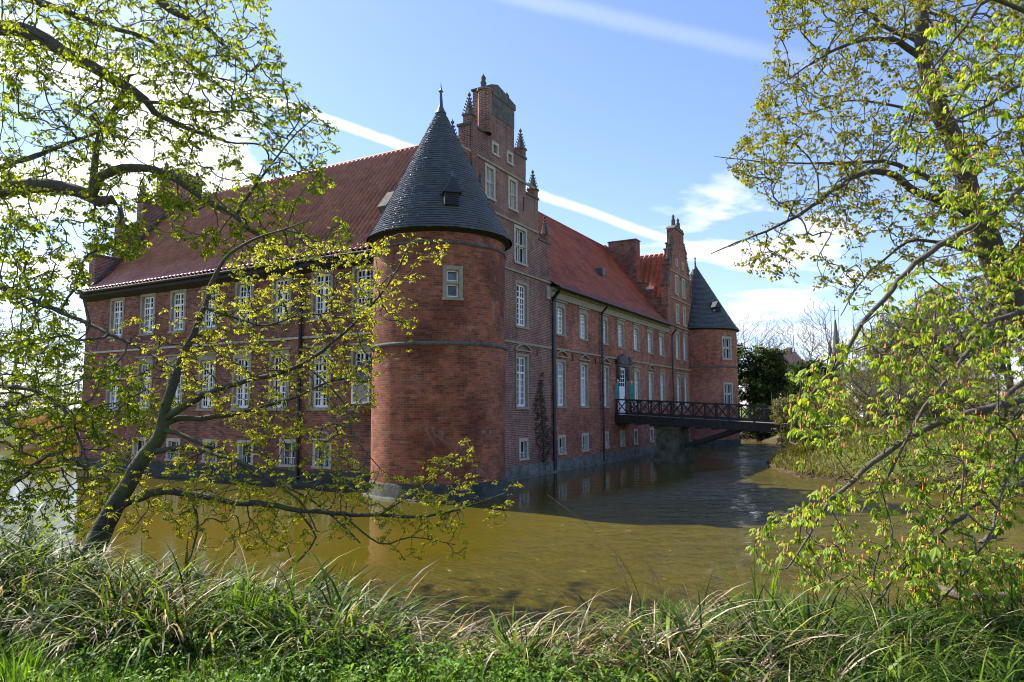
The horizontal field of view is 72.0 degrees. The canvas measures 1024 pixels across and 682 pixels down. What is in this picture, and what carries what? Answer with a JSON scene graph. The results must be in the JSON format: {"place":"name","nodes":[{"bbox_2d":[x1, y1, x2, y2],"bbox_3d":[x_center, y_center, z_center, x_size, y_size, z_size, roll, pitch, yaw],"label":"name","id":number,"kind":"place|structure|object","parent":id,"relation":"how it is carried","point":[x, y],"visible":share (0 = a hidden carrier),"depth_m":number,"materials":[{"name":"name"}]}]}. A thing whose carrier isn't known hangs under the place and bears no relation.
{"place":"outdoors","nodes":[
{"label":"outdoors","id":0,"kind":"place"},
{"bbox_2d":[0,601,683,681],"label":"lawn","id":1,"kind":"structure","parent":0,"point":[120,667],"depth_m":4.66,"materials":[{"name":"green plant"}]},
{"bbox_2d":[0,441,1023,633],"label":"water","id":2,"kind":"structure","parent":0,"point":[713,500],"depth_m":18.10,"materials":[{"name":"brown liquid"}]},
{"bbox_2d":[67,74,743,501],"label":"moated castle","id":3,"kind":"structure","parent":2,"relation":"in","point":[515,294],"depth_m":34.32,"materials":[{"name":"brick"}]},
{"bbox_2d":[105,358,123,410],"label":"window","id":4,"kind":"structure","parent":3,"relation":"in","point":[110,397],"depth_m":38.62,"materials":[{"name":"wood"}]},
{"bbox_2d":[107,297,124,338],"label":"window","id":5,"kind":"structure","parent":3,"relation":"in","point":[117,305],"depth_m":39.01,"materials":[{"name":"wood"}]},
{"bbox_2d":[131,437,145,458],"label":"window","id":6,"kind":"structure","parent":3,"relation":"in","point":[141,443],"depth_m":37.11,"materials":[{"name":"stone"}]},
{"bbox_2d":[135,356,153,410],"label":"window","id":7,"kind":"structure","parent":3,"relation":"in","point":[149,359],"depth_m":37.27,"materials":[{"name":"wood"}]},
{"bbox_2d":[138,293,155,335],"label":"window","id":8,"kind":"structure","parent":3,"relation":"in","point":[147,301],"depth_m":37.66,"materials":[{"name":"stone"}]},
{"bbox_2d":[164,438,180,460],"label":"window","id":9,"kind":"structure","parent":3,"relation":"in","point":[169,441],"depth_m":35.69,"materials":[{"name":"stone"}]},
{"bbox_2d":[165,354,183,407],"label":"window","id":10,"kind":"structure","parent":3,"relation":"in","point":[179,390],"depth_m":35.95,"materials":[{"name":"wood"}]},
{"bbox_2d":[167,289,186,333],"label":"window","id":11,"kind":"structure","parent":3,"relation":"in","point":[177,298],"depth_m":36.42,"materials":[{"name":"stone"}]},
{"bbox_2d":[196,352,218,410],"bbox_3d":[-14.984,2.001,34.744,1.560,2.860,0.350,-3,-6,29],"label":"window","id":12,"kind":"structure","parent":3,"relation":"in","point":[203,403],"depth_m":34.83,"materials":[{"name":"glass"}]},
{"bbox_2d":[199,286,218,330],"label":"window","id":13,"kind":"structure","parent":3,"relation":"in","point":[206,317],"depth_m":35.22,"materials":[{"name":"stone"}]},
{"bbox_2d":[201,439,217,462],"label":"window","id":14,"kind":"structure","parent":3,"relation":"in","point":[203,460],"depth_m":34.27,"materials":[{"name":"stone"}]},
{"bbox_2d":[230,350,253,410],"bbox_3d":[-12.798,1.876,33.518,1.560,2.860,0.350,-3,-6,29],"label":"window","id":15,"kind":"structure","parent":3,"relation":"in","point":[244,394],"depth_m":33.61,"materials":[{"name":"glass"}]},
{"bbox_2d":[233,280,253,327],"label":"window","id":16,"kind":"structure","parent":3,"relation":"in","point":[239,291],"depth_m":34.03,"materials":[{"name":"stone"}]},
{"bbox_2d":[236,440,253,464],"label":"window","id":17,"kind":"structure","parent":3,"relation":"in","point":[240,450],"depth_m":33.12,"materials":[{"name":"stone"}]},
{"bbox_2d":[267,347,291,410],"bbox_3d":[-10.611,1.752,32.291,1.560,2.860,0.350,-3,-6,29],"label":"window","id":18,"kind":"structure","parent":3,"relation":"in","point":[285,387],"depth_m":32.36,"materials":[{"name":"stone"}]},
{"bbox_2d":[269,276,291,323],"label":"window","id":19,"kind":"structure","parent":3,"relation":"in","point":[276,281],"depth_m":32.77,"materials":[{"name":"stone"}]},
{"bbox_2d":[277,439,299,466],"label":"window","id":20,"kind":"structure","parent":3,"relation":"in","point":[290,458],"depth_m":31.77,"materials":[{"name":"stone"}]},
{"bbox_2d":[306,344,333,410],"bbox_3d":[-8.399,1.626,31.050,1.560,2.860,0.350,-3,-6,29],"label":"window","id":21,"kind":"structure","parent":3,"relation":"in","point":[319,405],"depth_m":31.16,"materials":[{"name":"stone"}]},
{"bbox_2d":[309,270,333,320],"bbox_3d":[-8.412,-2.132,31.408,1.560,2.470,0.350,-3,-6,29],"label":"window","id":22,"kind":"structure","parent":3,"relation":"in","point":[317,306],"depth_m":31.54,"materials":[{"name":"stone"}]},
{"bbox_2d":[309,431,334,468],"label":"window","id":23,"kind":"structure","parent":3,"relation":"in","point":[329,466],"depth_m":30.69,"materials":[{"name":"stone"}]},
{"bbox_2d":[347,342,371,409],"bbox_3d":[-6.300,1.506,29.872,1.560,2.860,0.350,-3,-6,29],"label":"window","id":24,"kind":"structure","parent":3,"relation":"in","point":[367,350],"depth_m":30.06,"materials":[{"name":"stone"}]},
{"bbox_2d":[351,383,369,403],"bbox_3d":[-6.162,2.127,28.652,0.950,0.850,0.050,-3,-6,29],"label":"window frame","id":25,"kind":"structure","parent":3,"relation":"in","point":[352,402],"depth_m":28.66,"materials":[{"name":"white paint"}]},
{"bbox_2d":[350,264,373,317],"bbox_3d":[-6.313,-2.252,30.231,1.560,2.470,0.350,-3,-6,29],"label":"window","id":26,"kind":"structure","parent":3,"relation":"in","point":[359,275],"depth_m":30.39,"materials":[{"name":"stone"}]},
{"bbox_2d":[442,265,463,300],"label":"window","id":27,"kind":"structure","parent":3,"relation":"in","point":[452,284],"depth_m":26.24,"materials":[{"name":"stone"}]},
{"bbox_2d":[485,162,496,201],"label":"window","id":28,"kind":"structure","parent":3,"relation":"in","point":[490,171],"depth_m":32.86,"materials":[{"name":"stone"}]},
{"bbox_2d":[491,140,499,157],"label":"window","id":29,"kind":"structure","parent":3,"relation":"in","point":[495,146],"depth_m":33.35,"materials":[{"name":"stone"}]},
{"bbox_2d":[506,149,513,166],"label":"window","id":30,"kind":"structure","parent":3,"relation":"in","point":[509,155],"depth_m":34.55,"materials":[{"name":"stone"}]},
{"bbox_2d":[508,175,518,212],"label":"window","id":31,"kind":"structure","parent":3,"relation":"in","point":[512,183],"depth_m":34.80,"materials":[{"name":"stone"}]},
{"bbox_2d":[514,224,527,266],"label":"window","id":32,"kind":"structure","parent":3,"relation":"in","point":[520,233],"depth_m":35.16,"materials":[{"name":"stone"}]},
{"bbox_2d":[515,279,529,329],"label":"window","id":33,"kind":"structure","parent":3,"relation":"in","point":[521,288],"depth_m":35.12,"materials":[{"name":"stone"}]},
{"bbox_2d":[514,343,531,408],"bbox_3d":[0.440,1.725,34.527,0.370,3.220,1.640,-3,-6,29],"label":"window","id":34,"kind":"structure","parent":3,"relation":"in","point":[521,360],"depth_m":34.74,"materials":[{"name":"stone"}]},
{"bbox_2d":[518,438,529,460],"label":"window","id":35,"kind":"structure","parent":3,"relation":"in","point":[523,442],"depth_m":34.51,"materials":[{"name":"stone"}]},
{"bbox_2d":[534,372,551,470],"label":"wall creeper","id":36,"kind":"object","parent":3,"relation":"attached to","point":[543,429],"depth_m":36.01,"materials":[{"name":"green plant"}]},
{"bbox_2d":[555,299,567,336],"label":"window","id":37,"kind":"structure","parent":3,"relation":"in","point":[560,312],"depth_m":39.02,"materials":[{"name":"stone"}]},
{"bbox_2d":[556,350,568,407],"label":"window","id":38,"kind":"structure","parent":3,"relation":"in","point":[560,364],"depth_m":38.71,"materials":[{"name":"glass"}]},
{"bbox_2d":[558,435,566,454],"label":"window","id":39,"kind":"structure","parent":3,"relation":"in","point":[561,438],"depth_m":38.39,"materials":[{"name":"stone"}]},
{"bbox_2d":[578,306,589,341],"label":"window","id":40,"kind":"structure","parent":3,"relation":"in","point":[583,315],"depth_m":41.71,"materials":[{"name":"stone"}]},
{"bbox_2d":[578,354,590,407],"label":"window","id":41,"kind":"structure","parent":3,"relation":"in","point":[583,367],"depth_m":41.43,"materials":[{"name":"glass"}]},
{"bbox_2d":[582,433,589,451],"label":"window","id":42,"kind":"structure","parent":3,"relation":"in","point":[585,436],"depth_m":41.16,"materials":[{"name":"glass"}]},
{"bbox_2d":[599,313,609,345],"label":"window","id":43,"kind":"structure","parent":3,"relation":"in","point":[605,317],"depth_m":44.64,"materials":[{"name":"stone"}]},
{"bbox_2d":[600,357,610,407],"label":"window","id":44,"kind":"structure","parent":3,"relation":"in","point":[606,368],"depth_m":44.32,"materials":[{"name":"glass"}]},
{"bbox_2d":[616,318,625,348],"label":"window","id":45,"kind":"structure","parent":3,"relation":"in","point":[620,322],"depth_m":47.06,"materials":[{"name":"glass"}]},
{"bbox_2d":[619,367,624,414],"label":"door","id":46,"kind":"structure","parent":3,"relation":"in","point":[622,381],"depth_m":46.57,"materials":[{"name":"white paint"}]},
{"bbox_2d":[620,430,625,446],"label":"window","id":47,"kind":"structure","parent":3,"relation":"in","point":[622,432],"depth_m":46.39,"materials":[{"name":"glass"}]},
{"bbox_2d":[633,429,638,444],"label":"window","id":48,"kind":"structure","parent":3,"relation":"in","point":[635,431],"depth_m":48.49,"materials":[{"name":"glass"}]},
{"bbox_2d":[632,323,640,351],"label":"window","id":49,"kind":"structure","parent":3,"relation":"in","point":[635,326],"depth_m":49.73,"materials":[{"name":"glass"}]},
{"bbox_2d":[633,366,641,407],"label":"window","id":50,"kind":"structure","parent":3,"relation":"in","point":[636,369],"depth_m":49.43,"materials":[{"name":"glass"}]},
{"bbox_2d":[646,327,653,354],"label":"window","id":51,"kind":"structure","parent":3,"relation":"in","point":[649,330],"depth_m":52.39,"materials":[{"name":"glass"}]},
{"bbox_2d":[647,365,654,407],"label":"window","id":52,"kind":"structure","parent":3,"relation":"in","point":[650,374],"depth_m":52.08,"materials":[{"name":"glass"}]},
{"bbox_2d":[658,331,664,356],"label":"window","id":53,"kind":"structure","parent":3,"relation":"in","point":[661,334],"depth_m":54.74,"materials":[{"name":"glass"}]},
{"bbox_2d":[659,370,665,407],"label":"window","id":54,"kind":"structure","parent":3,"relation":"in","point":[662,375],"depth_m":54.46,"materials":[{"name":"glass"}]},
{"bbox_2d":[674,329,680,360],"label":"window","id":55,"kind":"structure","parent":3,"relation":"in","point":[677,335],"depth_m":58.56,"materials":[{"name":"glass"}]},
{"bbox_2d":[676,372,681,407],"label":"window","id":56,"kind":"structure","parent":3,"relation":"in","point":[678,377],"depth_m":58.22,"materials":[{"name":"glass"}]},
{"bbox_2d":[682,331,687,361],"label":"window","id":57,"kind":"structure","parent":3,"relation":"in","point":[684,333],"depth_m":60.46,"materials":[{"name":"glass"}]},
{"bbox_2d":[683,373,688,407],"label":"window","id":58,"kind":"structure","parent":3,"relation":"in","point":[686,399],"depth_m":60.12,"materials":[{"name":"glass"}]},
{"bbox_2d":[721,336,731,359],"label":"window","id":59,"kind":"structure","parent":3,"relation":"in","point":[725,341],"depth_m":61.44,"materials":[{"name":"wood"}]},
{"bbox_2d":[723,382,732,405],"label":"window","id":60,"kind":"structure","parent":3,"relation":"in","point":[727,387],"depth_m":61.10,"materials":[{"name":"wood"}]},
{"bbox_2d":[912,583,1021,603],"bbox_3d":[7.858,4.335,12.306,1.676,0.341,0.751,-5,-7,39],"label":"fallen log","id":61,"kind":"object","parent":2,"relation":"on","point":[945,588],"visible":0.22,"depth_m":12.06,"materials":[{"name":"brown wood"}]},
{"bbox_2d":[978,532,998,543],"bbox_3d":[11.883,4.881,17.498,1.331,0.341,0.208,4,-7,-39],"label":"fallen log","id":62,"kind":"object","parent":2,"relation":"in","point":[985,537],"visible":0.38,"depth_m":17.34,"materials":[{"name":"plant"}]},
{"bbox_2d":[0,407,1023,681],"bbox_3d":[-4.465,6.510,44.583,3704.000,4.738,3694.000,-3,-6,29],"label":"ground","id":63,"kind":"structure","parent":0,"point":[840,477],"depth_m":26.32,"materials":[{"name":"green plant"}]},
{"bbox_2d":[0,634,48,680],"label":"iris plant","id":64,"kind":"object","parent":63,"relation":"on","point":[12,662],"visible":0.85,"depth_m":4.52,"materials":[{"name":"green plant"}]},
{"bbox_2d":[0,386,65,427],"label":"bush","id":65,"kind":"object","parent":63,"relation":"on","point":[24,405],"visible":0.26,"depth_m":85.60,"materials":[{"name":"green plant"}]},
{"bbox_2d":[0,307,66,425],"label":"willow tree","id":66,"kind":"object","parent":63,"relation":"on","point":[5,355],"visible":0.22,"depth_m":92.75,"materials":[{"name":"green plant"}]},
{"bbox_2d":[14,412,80,445],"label":"reeds","id":67,"kind":"object","parent":63,"relation":"on","point":[35,421],"visible":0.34,"depth_m":67.03,"materials":[{"name":"green plant"}]},
{"bbox_2d":[24,561,82,624],"bbox_3d":[-3.548,1.935,5.419,0.492,0.516,0.585,1,-6,-14],"label":"iris plant","id":68,"kind":"object","parent":63,"relation":"on","point":[61,606],"visible":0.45,"depth_m":5.50,"materials":[{"name":"green plant"}]},
{"bbox_2d":[22,308,85,408],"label":"willow tree","id":69,"kind":"object","parent":63,"relation":"on","point":[53,344],"visible":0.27,"depth_m":107.28,"materials":[{"name":"green plant"}]},
{"bbox_2d":[26,373,82,416],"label":"bush","id":70,"kind":"object","parent":63,"relation":"on","point":[60,396],"visible":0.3,"depth_m":88.11,"materials":[{"name":"green plant"}]},
{"bbox_2d":[0,0,357,560],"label":"chestnut tree","id":71,"kind":"object","parent":63,"relation":"on","point":[11,185],"visible":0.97,"depth_m":14.67,"materials":[{"name":"green plant"}]},
{"bbox_2d":[207,564,279,646],"bbox_3d":[-1.977,2.006,5.362,0.636,0.607,0.600,-3,-6,29],"label":"iris plant","id":72,"kind":"object","parent":63,"relation":"on","point":[244,598],"visible":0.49,"depth_m":5.32,"materials":[{"name":"green plant"}]},
{"bbox_2d":[82,222,522,577],"bbox_3d":[-2.865,1.284,8.991,6.009,5.909,2.456,0,-5,0],"label":"chestnut tree","id":73,"kind":"object","parent":63,"relation":"on","point":[121,498],"visible":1,"depth_m":8.74,"materials":[{"name":"green plant"}]},
{"bbox_2d":[300,543,358,602],"bbox_3d":[-1.958,2.577,7.223,0.834,1.003,0.712,-3,-6,29],"label":"iris plant","id":74,"kind":"object","parent":63,"relation":"on","point":[340,574],"visible":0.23,"depth_m":7.28,"materials":[{"name":"green plant"}]},
{"bbox_2d":[0,578,748,681],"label":"herbs","id":75,"kind":"object","parent":63,"relation":"on","point":[448,662],"visible":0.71,"depth_m":4.46,"materials":[{"name":"green plant"}]},
{"bbox_2d":[0,498,1023,681],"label":"sedge","id":76,"kind":"object","parent":63,"relation":"on","point":[932,623],"visible":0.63,"depth_m":5.04,"materials":[{"name":"green plant"}]},
{"bbox_2d":[547,494,641,606],"bbox_3d":[1.048,2.953,9.074,1.434,1.823,0.049,-5,-7,40],"label":"dead stalk","id":77,"kind":"object","parent":63,"relation":"on","point":[609,546],"visible":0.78,"depth_m":8.87,"materials":[{"name":"beige plant"}]},
{"bbox_2d":[615,399,820,461],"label":"footbridge","id":78,"kind":"object","parent":63,"relation":"on","point":[673,444],"visible":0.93,"depth_m":43.28,"materials":[{"name":"wood"}]},
{"bbox_2d":[708,542,786,615],"bbox_3d":[2.173,2.231,6.453,0.762,0.929,0.577,-3,-6,29],"label":"iris plant","id":79,"kind":"object","parent":63,"relation":"on","point":[770,591],"visible":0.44,"depth_m":6.34,"materials":[{"name":"green plant"}]},
{"bbox_2d":[746,403,776,438],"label":"evergreen tree","id":80,"kind":"object","parent":63,"relation":"on","point":[764,435],"visible":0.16,"depth_m":69.85,"materials":[{"name":"green plant"}]},
{"bbox_2d":[735,313,791,359],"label":"bare tree","id":81,"kind":"object","parent":63,"relation":"on","point":[743,331],"visible":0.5,"depth_m":104.78,"materials":[{"name":"brown plant"}]},
{"bbox_2d":[737,337,790,414],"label":"evergreen tree","id":82,"kind":"object","parent":63,"relation":"on","point":[750,395],"visible":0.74,"depth_m":74.77,"materials":[{"name":"green plant"}]},
{"bbox_2d":[745,358,811,410],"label":"evergreen tree","id":83,"kind":"object","parent":63,"relation":"on","point":[787,376],"visible":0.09,"depth_m":81.91,"materials":[{"name":"green plant"}]},
{"bbox_2d":[757,326,801,399],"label":"bare tree","id":84,"kind":"object","parent":63,"relation":"on","point":[777,346],"visible":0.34,"depth_m":91.22,"materials":[{"name":"brown plant"}]},
{"bbox_2d":[772,347,814,405],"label":"brick house","id":85,"kind":"structure","parent":63,"relation":"on","point":[791,354],"depth_m":118.44,"materials":[{"name":"red brick"}]},
{"bbox_2d":[760,311,831,368],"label":"bare tree","id":86,"kind":"object","parent":63,"relation":"on","point":[813,338],"visible":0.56,"depth_m":100.02,"materials":[{"name":"brown plant"}]},
{"bbox_2d":[774,432,828,454],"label":"grass tussock","id":87,"kind":"object","parent":63,"relation":"on","point":[802,447],"depth_m":37.47,"materials":[{"name":"green plant"}]},
{"bbox_2d":[768,392,838,445],"bbox_3d":[16.184,4.430,39.026,3.782,3.470,3.883,-3,-6,29],"label":"budding shrub","id":88,"kind":"object","parent":63,"relation":"on","point":[787,403],"visible":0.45,"depth_m":38.95,"materials":[{"name":"green plant"}]},
{"bbox_2d":[772,384,849,427],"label":"budding shrub","id":89,"kind":"object","parent":63,"relation":"on","point":[809,405],"visible":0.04,"depth_m":57.27,"materials":[{"name":"green plant"}]},
{"bbox_2d":[785,356,837,408],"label":"evergreen tree","id":90,"kind":"object","parent":63,"relation":"on","point":[794,389],"visible":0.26,"depth_m":78.98,"materials":[{"name":"green plant"}]},
{"bbox_2d":[797,298,838,366],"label":"bare tree","id":91,"kind":"object","parent":63,"relation":"on","point":[826,334],"visible":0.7,"depth_m":96.61,"materials":[{"name":"brown plant"}]},
{"bbox_2d":[828,306,843,385],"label":"church","id":92,"kind":"structure","parent":63,"relation":"on","point":[834,333],"depth_m":150.31,"materials":[{"name":"stone"}]},
{"bbox_2d":[824,308,868,377],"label":"bare tree","id":93,"kind":"object","parent":63,"relation":"on","point":[845,340],"visible":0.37,"depth_m":98.28,"materials":[{"name":"brown plant"}]},
{"bbox_2d":[810,367,891,425],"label":"budding shrub","id":94,"kind":"object","parent":63,"relation":"on","point":[849,384],"visible":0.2,"depth_m":44.03,"materials":[{"name":"green plant"}]},
{"bbox_2d":[834,326,886,370],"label":"bare tree","id":95,"kind":"object","parent":63,"relation":"on","point":[853,347],"visible":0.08,"depth_m":91.59,"materials":[{"name":"brown plant"}]},
{"bbox_2d":[711,0,1023,624],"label":"chestnut tree","id":96,"kind":"object","parent":63,"relation":"on","point":[999,263],"visible":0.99,"depth_m":7.50,"materials":[{"name":"green plant"}]},
{"bbox_2d":[837,393,913,430],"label":"budding shrub","id":97,"kind":"object","parent":63,"relation":"on","point":[872,417],"visible":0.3,"depth_m":39.35,"materials":[{"name":"green plant"}]},
{"bbox_2d":[840,370,939,417],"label":"bush","id":98,"kind":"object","parent":63,"relation":"on","point":[879,393],"visible":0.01,"depth_m":71.47,"materials":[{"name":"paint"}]},
{"bbox_2d":[768,416,1023,492],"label":"bank grass","id":99,"kind":"structure","parent":63,"relation":"on","point":[849,437],"depth_m":32.08,"materials":[{"name":"green plant"}]},
{"bbox_2d":[833,346,966,427],"bbox_3d":[20.520,2.758,37.477,5.539,4.741,6.453,4,-7,-40],"label":"budding shrub","id":100,"kind":"object","parent":63,"relation":"on","point":[881,391],"visible":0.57,"depth_m":37.09,"materials":[{"name":"green plant"}]},
{"bbox_2d":[861,309,955,416],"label":"woodland tree","id":101,"kind":"object","parent":63,"relation":"on","point":[889,334],"visible":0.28,"depth_m":66.49,"materials":[{"name":"green plant"}]},
{"bbox_2d":[885,357,1002,413],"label":"budding shrub","id":102,"kind":"object","parent":63,"relation":"on","point":[970,368],"visible":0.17,"depth_m":43.09,"materials":[{"name":"green plant"}]},
{"bbox_2d":[894,284,999,395],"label":"woodland tree","id":103,"kind":"object","parent":63,"relation":"on","point":[926,288],"visible":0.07,"depth_m":74.78,"materials":[{"name":"green plant"}]},
{"bbox_2d":[895,386,1010,428],"bbox_3d":[22.431,3.590,35.899,5.262,2.752,4.531,-3,-6,29],"label":"budding shrub","id":104,"kind":"object","parent":63,"relation":"on","point":[923,399],"visible":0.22,"depth_m":35.70,"materials":[{"name":"green plant"}]},
{"bbox_2d":[915,275,1013,390],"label":"woodland tree","id":105,"kind":"object","parent":63,"relation":"on","point":[948,348],"visible":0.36,"depth_m":62.38,"materials":[{"name":"green plant"}]},
{"bbox_2d":[937,360,1023,424],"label":"budding shrub","id":106,"kind":"object","parent":63,"relation":"on","point":[986,380],"visible":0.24,"depth_m":40.08,"materials":[{"name":"green plant"}]},
{"bbox_2d":[951,278,1023,409],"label":"woodland tree","id":107,"kind":"object","parent":63,"relation":"on","point":[1009,365],"visible":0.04,"depth_m":70.12,"materials":[{"name":"green plant"}]},
{"bbox_2d":[952,383,1023,430],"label":"budding shrub","id":108,"kind":"object","parent":63,"relation":"on","point":[1014,413],"visible":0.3,"depth_m":33.45,"materials":[{"name":"green plant"}]},
{"bbox_2d":[983,267,1023,355],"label":"woodland tree","id":109,"kind":"object","parent":63,"relation":"on","point":[1001,328],"visible":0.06,"depth_m":62.60,"materials":[{"name":"green plant"}]},
{"bbox_2d":[0,0,1023,409],"label":"sky","id":110,"kind":"structure","parent":0,"point":[624,111],"materials":[{"name":"blue"}]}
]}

